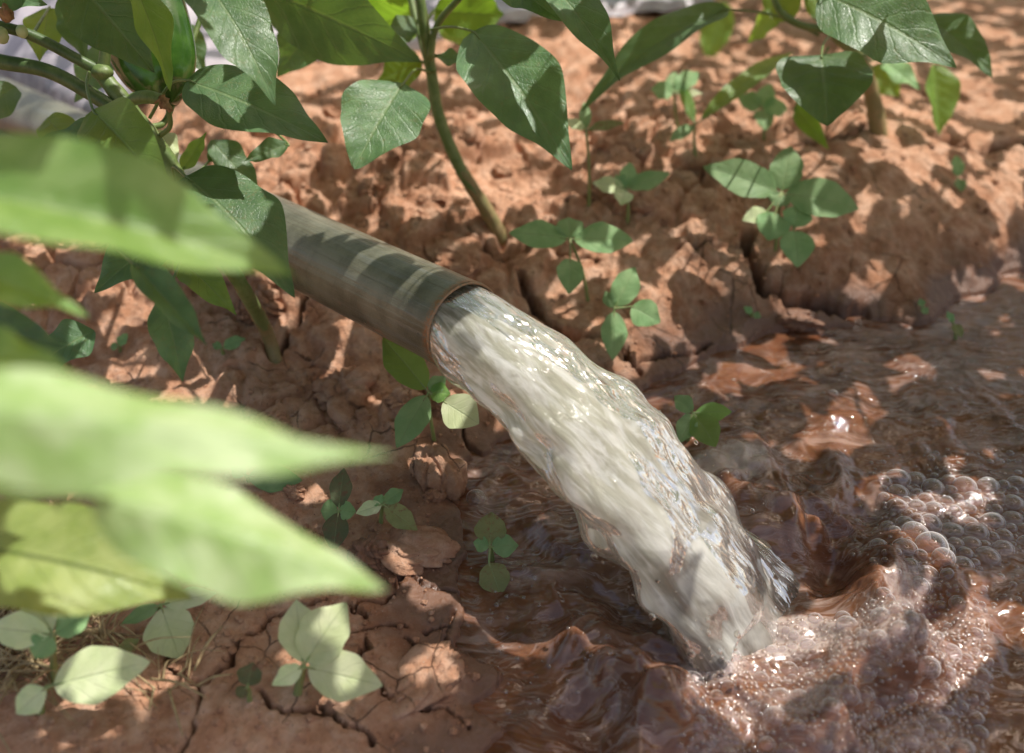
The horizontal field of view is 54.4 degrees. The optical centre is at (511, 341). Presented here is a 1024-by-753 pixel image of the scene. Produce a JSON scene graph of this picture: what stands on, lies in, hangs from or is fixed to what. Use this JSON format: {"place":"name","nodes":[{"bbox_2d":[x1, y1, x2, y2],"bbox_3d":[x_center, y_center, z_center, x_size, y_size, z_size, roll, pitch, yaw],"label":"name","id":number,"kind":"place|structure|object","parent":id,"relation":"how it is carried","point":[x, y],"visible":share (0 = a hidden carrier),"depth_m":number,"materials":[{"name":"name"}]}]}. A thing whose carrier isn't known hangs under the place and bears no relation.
{"place":"outdoors","nodes":[
{"label":"outdoors","id":0,"kind":"place"},
{"bbox_2d":[0,0,1023,752],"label":"ground","id":1,"kind":"structure","parent":0,"point":[890,194],"depth_m":1.43,"materials":[{"name":"red soil"}]},
{"bbox_2d":[0,607,60,667],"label":"dry grass clump","id":2,"kind":"object","parent":1,"relation":"on","point":[9,610],"visible":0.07,"depth_m":0.94,"materials":[{"name":"plant"}]},
{"bbox_2d":[0,609,89,683],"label":"seedling","id":3,"kind":"object","parent":1,"relation":"on","point":[24,629],"visible":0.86,"depth_m":0.84,"materials":[{"name":"green plant"}]},
{"bbox_2d":[33,499,66,502],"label":"soil clod","id":4,"kind":"object","parent":1,"relation":"on","point":[54,501],"visible":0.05,"depth_m":1.06,"materials":[{"name":"brown soil"}]},
{"bbox_2d":[0,607,133,752],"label":"dry grass clump","id":5,"kind":"object","parent":1,"relation":"on","point":[17,668],"visible":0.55,"depth_m":0.88,"materials":[{"name":"plant"}]},
{"bbox_2d":[15,646,149,715],"bbox_3d":[-0.361,0.300,0.849,0.109,0.071,0.041,-5,35,-7],"label":"seedling","id":6,"kind":"object","parent":1,"relation":"on","point":[92,675],"visible":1,"depth_m":0.84,"materials":[{"name":"green plant"}]},
{"bbox_2d":[0,608,183,702],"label":"dry grass clump","id":7,"kind":"object","parent":1,"relation":"on","point":[101,631],"visible":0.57,"depth_m":0.91,"materials":[{"name":"plant"}]},
{"bbox_2d":[110,333,127,352],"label":"seedling","id":8,"kind":"object","parent":1,"relation":"on","point":[122,339],"visible":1,"depth_m":1.30,"materials":[{"name":"green plant"}]},
{"bbox_2d":[119,638,138,652],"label":"seedling","id":9,"kind":"object","parent":1,"relation":"on","point":[124,645],"visible":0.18,"depth_m":0.90,"materials":[{"name":"green plant"}]},
{"bbox_2d":[121,587,212,657],"bbox_3d":[-0.319,0.266,0.926,0.085,0.052,0.052,0,35,0],"label":"seedling","id":10,"kind":"object","parent":1,"relation":"on","point":[172,618],"visible":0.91,"depth_m":0.92,"materials":[{"name":"green plant"}]},
{"bbox_2d":[120,604,233,735],"bbox_3d":[-0.287,0.294,0.888,0.100,0.032,0.114,23,41,30],"label":"dry grass clump","id":11,"kind":"object","parent":1,"relation":"on","point":[177,683],"visible":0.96,"depth_m":0.88,"materials":[{"name":"plant"}]},
{"bbox_2d":[0,133,388,615],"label":"pepper plant","id":12,"kind":"object","parent":1,"relation":"on","point":[147,527],"visible":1,"depth_m":0.49,"materials":[{"name":"green plant"}]},
{"bbox_2d":[0,0,420,380],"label":"pepper plant","id":13,"kind":"object","parent":1,"relation":"on","point":[150,51],"visible":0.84,"depth_m":1.04,"materials":[{"name":"green plant"}]},
{"bbox_2d":[212,335,244,354],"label":"seedling","id":14,"kind":"object","parent":1,"relation":"on","point":[232,342],"visible":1,"depth_m":1.29,"materials":[{"name":"green plant"}]},
{"bbox_2d":[222,130,236,140],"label":"soil clod","id":15,"kind":"object","parent":1,"relation":"on","point":[228,134],"visible":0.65,"depth_m":1.64,"materials":[{"name":"brown soil"}]},
{"bbox_2d":[0,75,493,365],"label":"irrigation pipe","id":16,"kind":"object","parent":1,"relation":"on","point":[396,295],"visible":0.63,"depth_m":1.09,"materials":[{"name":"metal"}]},
{"bbox_2d":[236,662,261,702],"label":"seedling","id":17,"kind":"object","parent":1,"relation":"on","point":[249,674],"visible":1,"depth_m":0.86,"materials":[{"name":"green plant"}]},
{"bbox_2d":[235,279,283,322],"bbox_3d":[-0.344,-0.055,1.367,0.068,0.045,0.088,-5,35,-8],"label":"soil clod","id":18,"kind":"object","parent":1,"relation":"on","point":[268,294],"visible":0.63,"depth_m":1.35,"materials":[{"name":"brown soil"}]},
{"bbox_2d":[234,472,301,492],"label":"seedling","id":19,"kind":"object","parent":1,"relation":"on","point":[270,483],"visible":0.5,"depth_m":1.10,"materials":[{"name":"green plant"}]},
{"bbox_2d":[255,411,288,430],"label":"soil clod","id":20,"kind":"object","parent":1,"relation":"on","point":[278,420],"visible":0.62,"depth_m":1.17,"materials":[{"name":"brown soil"}]},
{"bbox_2d":[283,483,305,500],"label":"soil clod","id":21,"kind":"object","parent":1,"relation":"on","point":[295,492],"visible":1,"depth_m":1.09,"materials":[{"name":"brown soil"}]},
{"bbox_2d":[300,384,317,400],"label":"soil clod","id":22,"kind":"object","parent":1,"relation":"on","point":[308,392],"visible":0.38,"depth_m":1.24,"materials":[{"name":"brown soil"}]},
{"bbox_2d":[272,600,382,701],"bbox_3d":[-0.159,0.284,0.880,0.095,0.085,0.077,0,35,0],"label":"seedling","id":23,"kind":"object","parent":1,"relation":"on","point":[316,638],"visible":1,"depth_m":0.86,"materials":[{"name":"green plant"}]},
{"bbox_2d":[323,101,340,118],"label":"soil clod","id":24,"kind":"object","parent":1,"relation":"on","point":[332,110],"visible":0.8,"depth_m":1.73,"materials":[{"name":"brown soil"}]},
{"bbox_2d":[321,468,355,548],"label":"seedling","id":25,"kind":"object","parent":1,"relation":"on","point":[335,528],"visible":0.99,"depth_m":1.05,"materials":[{"name":"green plant"}]},
{"bbox_2d":[311,365,378,422],"bbox_3d":[-0.214,0.069,1.250,0.086,0.063,0.112,9,36,13],"label":"soil clod","id":26,"kind":"object","parent":1,"relation":"on","point":[341,394],"visible":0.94,"depth_m":1.23,"materials":[{"name":"brown soil"}]},
{"bbox_2d":[333,415,356,430],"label":"soil clod","id":27,"kind":"object","parent":1,"relation":"on","point":[351,421],"visible":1,"depth_m":1.20,"materials":[{"name":"brown soil"}]},
{"bbox_2d":[0,0,713,132],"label":"plastic sheet","id":28,"kind":"object","parent":1,"relation":"on","point":[16,46],"visible":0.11,"depth_m":2.10,"materials":[{"name":"white plastic"}]},
{"bbox_2d":[347,533,389,569],"bbox_3d":[-0.149,0.222,1.038,0.048,0.033,0.044,2,35,3],"label":"soil clod","id":29,"kind":"object","parent":1,"relation":"on","point":[371,550],"visible":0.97,"depth_m":1.03,"materials":[{"name":"brown soil"}]},
{"bbox_2d":[358,179,383,197],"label":"soil clod","id":30,"kind":"object","parent":1,"relation":"on","point":[367,189],"visible":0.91,"depth_m":1.50,"materials":[{"name":"brown soil"}]},
{"bbox_2d":[358,177,384,192],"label":"soil clod","id":31,"kind":"object","parent":1,"relation":"on","point":[375,180],"visible":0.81,"depth_m":1.51,"materials":[{"name":"brown soil"}]},
{"bbox_2d":[368,517,385,531],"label":"soil clod","id":32,"kind":"object","parent":1,"relation":"on","point":[374,524],"visible":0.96,"depth_m":1.07,"materials":[{"name":"brown soil"}]},
{"bbox_2d":[356,488,417,530],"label":"seedling","id":33,"kind":"object","parent":32,"relation":"on","point":[396,514],"visible":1,"depth_m":1.05,"materials":[{"name":"green plant"}]},
{"bbox_2d":[387,147,403,159],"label":"soil clod","id":34,"kind":"object","parent":1,"relation":"on","point":[397,152],"visible":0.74,"depth_m":1.55,"materials":[{"name":"brown soil"}]},
{"bbox_2d":[385,384,422,415],"bbox_3d":[-0.126,0.072,1.216,0.056,0.036,0.049,19,39,25],"label":"soil clod","id":35,"kind":"object","parent":1,"relation":"on","point":[398,398],"visible":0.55,"depth_m":1.21,"materials":[{"name":"brown soil"}]},
{"bbox_2d":[368,523,460,575],"bbox_3d":[-0.105,0.219,1.054,0.099,0.036,0.077,-7,36,-10],"label":"soil clod","id":36,"kind":"object","parent":1,"relation":"on","point":[413,552],"visible":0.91,"depth_m":1.04,"materials":[{"name":"brown soil"}]},
{"bbox_2d":[417,194,428,203],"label":"soil clod","id":37,"kind":"object","parent":1,"relation":"on","point":[423,198],"visible":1,"depth_m":1.51,"materials":[{"name":"brown soil"}]},
{"bbox_2d":[417,129,435,140],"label":"soil clod","id":38,"kind":"object","parent":1,"relation":"on","point":[424,134],"visible":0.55,"depth_m":1.66,"materials":[{"name":"brown soil"}]},
{"bbox_2d":[389,640,464,719],"bbox_3d":[-0.083,0.313,0.918,0.060,0.023,0.099,21,40,27],"label":"soil clod","id":39,"kind":"object","parent":1,"relation":"on","point":[428,673],"visible":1,"depth_m":0.92,"materials":[{"name":"brown soil"}]},
{"bbox_2d":[382,338,478,447],"bbox_3d":[-0.096,0.072,1.171,0.098,0.127,0.116,-8,36,-11],"label":"seedling","id":40,"kind":"object","parent":1,"relation":"on","point":[409,369],"visible":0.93,"depth_m":1.14,"materials":[{"name":"green plant"}]},
{"bbox_2d":[422,488,446,502],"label":"soil clod","id":41,"kind":"object","parent":1,"relation":"on","point":[434,495],"visible":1,"depth_m":1.11,"materials":[{"name":"brown soil"}]},
{"bbox_2d":[409,443,467,503],"bbox_3d":[-0.086,0.153,1.150,0.070,0.050,0.077,4,35,5],"label":"soil clod","id":42,"kind":"object","parent":1,"relation":"on","point":[437,467],"visible":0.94,"depth_m":1.13,"materials":[{"name":"brown soil"}]},
{"bbox_2d":[431,191,448,202],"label":"soil clod","id":43,"kind":"object","parent":1,"relation":"on","point":[440,196],"visible":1,"depth_m":1.51,"materials":[{"name":"brown soil"}]},
{"bbox_2d":[431,389,455,411],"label":"soil clod","id":44,"kind":"object","parent":1,"relation":"on","point":[435,405],"visible":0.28,"depth_m":1.22,"materials":[{"name":"brown soil"}]},
{"bbox_2d":[424,230,482,276],"bbox_3d":[-0.087,-0.131,1.435,0.075,0.033,0.134,-26,43,-32],"label":"soil clod","id":45,"kind":"object","parent":1,"relation":"on","point":[448,245],"visible":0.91,"depth_m":1.41,"materials":[{"name":"brown soil"}]},
{"bbox_2d":[458,106,478,118],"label":"soil clod","id":46,"kind":"object","parent":1,"relation":"on","point":[470,112],"visible":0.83,"depth_m":1.72,"materials":[{"name":"brown soil"}]},
{"bbox_2d":[459,124,478,141],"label":"soil clod","id":47,"kind":"object","parent":1,"relation":"on","point":[469,132],"visible":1,"depth_m":1.60,"materials":[{"name":"brown soil"}]},
{"bbox_2d":[471,136,481,144],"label":"soil clod","id":48,"kind":"object","parent":1,"relation":"on","point":[477,141],"visible":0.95,"depth_m":1.60,"materials":[{"name":"brown soil"}]},
{"bbox_2d":[340,0,619,245],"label":"pepper plant","id":49,"kind":"object","parent":1,"relation":"on","point":[514,81],"visible":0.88,"depth_m":1.18,"materials":[{"name":"green plant"}]},
{"bbox_2d":[489,201,497,209],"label":"soil clod","id":50,"kind":"object","parent":1,"relation":"on","point":[494,204],"visible":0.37,"depth_m":1.50,"materials":[{"name":"brown soil"}]},
{"bbox_2d":[473,512,517,592],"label":"seedling","id":51,"kind":"object","parent":1,"relation":"on","point":[489,528],"visible":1,"depth_m":1.04,"materials":[{"name":"green plant"}]},
{"bbox_2d":[492,164,514,177],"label":"soil clod","id":52,"kind":"object","parent":1,"relation":"on","point":[504,171],"visible":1,"depth_m":1.58,"materials":[{"name":"brown soil"}]},
{"bbox_2d":[505,155,515,159],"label":"soil clod","id":53,"kind":"object","parent":1,"relation":"on","point":[512,157],"visible":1,"depth_m":1.61,"materials":[{"name":"brown soil"}]},
{"bbox_2d":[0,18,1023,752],"bbox_3d":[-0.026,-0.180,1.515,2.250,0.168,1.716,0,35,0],"label":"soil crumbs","id":54,"kind":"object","parent":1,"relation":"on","point":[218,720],"visible":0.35,"depth_m":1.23,"materials":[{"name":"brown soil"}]},
{"bbox_2d":[515,219,523,226],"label":"soil clod","id":55,"kind":"object","parent":1,"relation":"on","point":[519,222],"visible":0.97,"depth_m":1.46,"materials":[{"name":"brown soil"}]},
{"bbox_2d":[509,217,632,301],"bbox_3d":[0.078,-0.102,1.349,0.112,0.129,0.122,-29,44,-35],"label":"seedling","id":56,"kind":"object","parent":1,"relation":"on","point":[601,237],"visible":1,"depth_m":1.32,"materials":[{"name":"green plant"}]},
{"bbox_2d":[582,189,597,201],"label":"soil clod","id":57,"kind":"object","parent":1,"relation":"on","point":[594,194],"visible":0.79,"depth_m":1.51,"materials":[{"name":"brown soil"}]},
{"bbox_2d":[568,102,623,206],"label":"seedling","id":58,"kind":"object","parent":1,"relation":"on","point":[582,122],"visible":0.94,"depth_m":1.42,"materials":[{"name":"green plant"}]},
{"bbox_2d":[594,138,614,152],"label":"soil clod","id":59,"kind":"object","parent":1,"relation":"on","point":[606,145],"visible":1,"depth_m":1.58,"materials":[{"name":"brown soil"}]},
{"bbox_2d":[607,193,617,202],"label":"soil clod","id":60,"kind":"object","parent":1,"relation":"on","point":[611,197],"visible":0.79,"depth_m":1.48,"materials":[{"name":"brown soil"}]},
{"bbox_2d":[426,281,799,681],"bbox_3d":[0.099,0.126,1.043,0.454,0.327,0.226,25,42,31],"label":"water jet","id":61,"kind":"object","parent":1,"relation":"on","point":[605,441],"visible":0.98,"depth_m":0.95},
{"bbox_2d":[536,396,788,683],"bbox_3d":[0.165,0.164,0.992,0.226,0.175,0.232,17,38,22],"label":"water spray","id":62,"kind":"object","parent":61,"relation":"attached to","point":[692,654],"visible":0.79,"depth_m":0.92,"materials":[{"name":"liquid"}]},
{"bbox_2d":[621,129,637,140],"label":"soil clod","id":63,"kind":"object","parent":1,"relation":"on","point":[631,134],"visible":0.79,"depth_m":1.59,"materials":[{"name":"brown soil"}]},
{"bbox_2d":[601,267,659,359],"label":"seedling","id":64,"kind":"object","parent":1,"relation":"on","point":[625,288],"visible":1,"depth_m":1.31,"materials":[{"name":"green plant"}]},
{"bbox_2d":[593,162,669,223],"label":"seedling","id":65,"kind":"object","parent":1,"relation":"on","point":[629,177],"visible":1,"depth_m":1.44,"materials":[{"name":"green plant"}]},
{"bbox_2d":[630,138,653,158],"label":"soil clod","id":66,"kind":"object","parent":1,"relation":"on","point":[641,148],"visible":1,"depth_m":1.57,"materials":[{"name":"brown soil"}]},
{"bbox_2d":[630,196,656,213],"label":"soil clod","id":67,"kind":"object","parent":1,"relation":"on","point":[642,204],"visible":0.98,"depth_m":1.47,"materials":[{"name":"brown soil"}]},
{"bbox_2d":[657,104,669,112],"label":"soil clod","id":68,"kind":"object","parent":1,"relation":"on","point":[661,108],"visible":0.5,"depth_m":1.72,"materials":[{"name":"brown soil"}]},
{"bbox_2d":[660,214,671,223],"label":"soil clod","id":69,"kind":"object","parent":1,"relation":"on","point":[666,219],"visible":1,"depth_m":1.47,"materials":[{"name":"brown soil"}]},
{"bbox_2d":[651,70,702,128],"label":"seedling","id":70,"kind":"object","parent":1,"relation":"on","point":[675,82],"visible":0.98,"depth_m":1.57,"materials":[{"name":"green plant"}]},
{"bbox_2d":[677,110,692,124],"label":"soil clod","id":71,"kind":"object","parent":1,"relation":"on","point":[683,116],"visible":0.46,"depth_m":1.67,"materials":[{"name":"brown soil"}]},
{"bbox_2d":[687,158,705,169],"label":"soil clod","id":72,"kind":"object","parent":1,"relation":"on","point":[695,164],"visible":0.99,"depth_m":1.55,"materials":[{"name":"brown soil"}]},
{"bbox_2d":[674,395,731,446],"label":"seedling","id":73,"kind":"object","parent":1,"relation":"on","point":[701,424],"visible":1,"depth_m":1.19,"materials":[{"name":"green plant"}]},
{"bbox_2d":[703,204,712,210],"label":"soil clod","id":74,"kind":"object","parent":1,"relation":"on","point":[708,207],"visible":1,"depth_m":1.46,"materials":[{"name":"brown soil"}]},
{"bbox_2d":[670,52,792,157],"bbox_3d":[0.332,-0.374,1.589,0.287,0.128,0.086,-23,41,-29],"label":"seedling","id":75,"kind":"object","parent":1,"relation":"on","point":[749,78],"visible":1,"depth_m":1.55,"materials":[{"name":"green plant"}]},
{"bbox_2d":[744,306,760,318],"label":"seedling","id":76,"kind":"object","parent":1,"relation":"on","point":[750,312],"visible":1,"depth_m":1.40,"materials":[{"name":"green plant"}]},
{"bbox_2d":[738,84,787,140],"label":"seedling","id":77,"kind":"object","parent":1,"relation":"on","point":[766,100],"visible":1,"depth_m":1.60,"materials":[{"name":"green plant"}]},
{"bbox_2d":[703,146,858,267],"bbox_3d":[0.370,-0.185,1.412,0.201,0.152,0.116,24,42,30],"label":"seedling","id":78,"kind":"object","parent":1,"relation":"on","point":[818,197],"visible":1,"depth_m":1.39,"materials":[{"name":"green plant"}]},
{"bbox_2d":[581,0,992,149],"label":"pepper plant","id":79,"kind":"object","parent":1,"relation":"on","point":[893,37],"visible":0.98,"depth_m":1.37,"materials":[{"name":"green plant"}]},
{"bbox_2d":[775,308,824,331],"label":"soil clod","id":80,"kind":"object","parent":1,"relation":"on","point":[796,319],"visible":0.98,"depth_m":1.41,"materials":[{"name":"brown soil"}]},
{"bbox_2d":[847,129,858,135],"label":"soil clod","id":81,"kind":"object","parent":1,"relation":"on","point":[851,132],"visible":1,"depth_m":1.62,"materials":[{"name":"brown soil"}]},
{"bbox_2d":[859,120,867,126],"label":"soil clod","id":82,"kind":"object","parent":1,"relation":"on","point":[863,123],"visible":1,"depth_m":1.64,"materials":[{"name":"brown soil"}]},
{"bbox_2d":[918,298,928,313],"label":"seedling","id":83,"kind":"object","parent":1,"relation":"on","point":[921,303],"visible":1,"depth_m":1.42,"materials":[{"name":"green plant"}]},
{"bbox_2d":[928,142,935,147],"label":"soil clod","id":84,"kind":"object","parent":1,"relation":"on","point":[932,145],"visible":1,"depth_m":1.62,"materials":[{"name":"brown soil"}]},
{"bbox_2d":[951,155,966,191],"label":"seedling","id":85,"kind":"object","parent":1,"relation":"on","point":[958,165],"visible":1,"depth_m":1.57,"materials":[{"name":"green plant"}]},
{"bbox_2d":[449,272,1023,752],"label":"water","id":86,"kind":"structure","parent":0,"point":[849,418],"depth_m":1.05,"materials":[{"name":"liquid"}]},
{"bbox_2d":[470,340,1023,752],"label":"froth","id":87,"kind":"object","parent":86,"relation":"on","point":[853,647],"visible":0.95,"depth_m":0.93,"materials":[{"name":"white liquid"}]},
{"bbox_2d":[946,311,963,339],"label":"seedling","id":88,"kind":"object","parent":86,"relation":"in","point":[958,329],"visible":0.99,"depth_m":1.38,"materials":[{"name":"green plant"}]}
]}

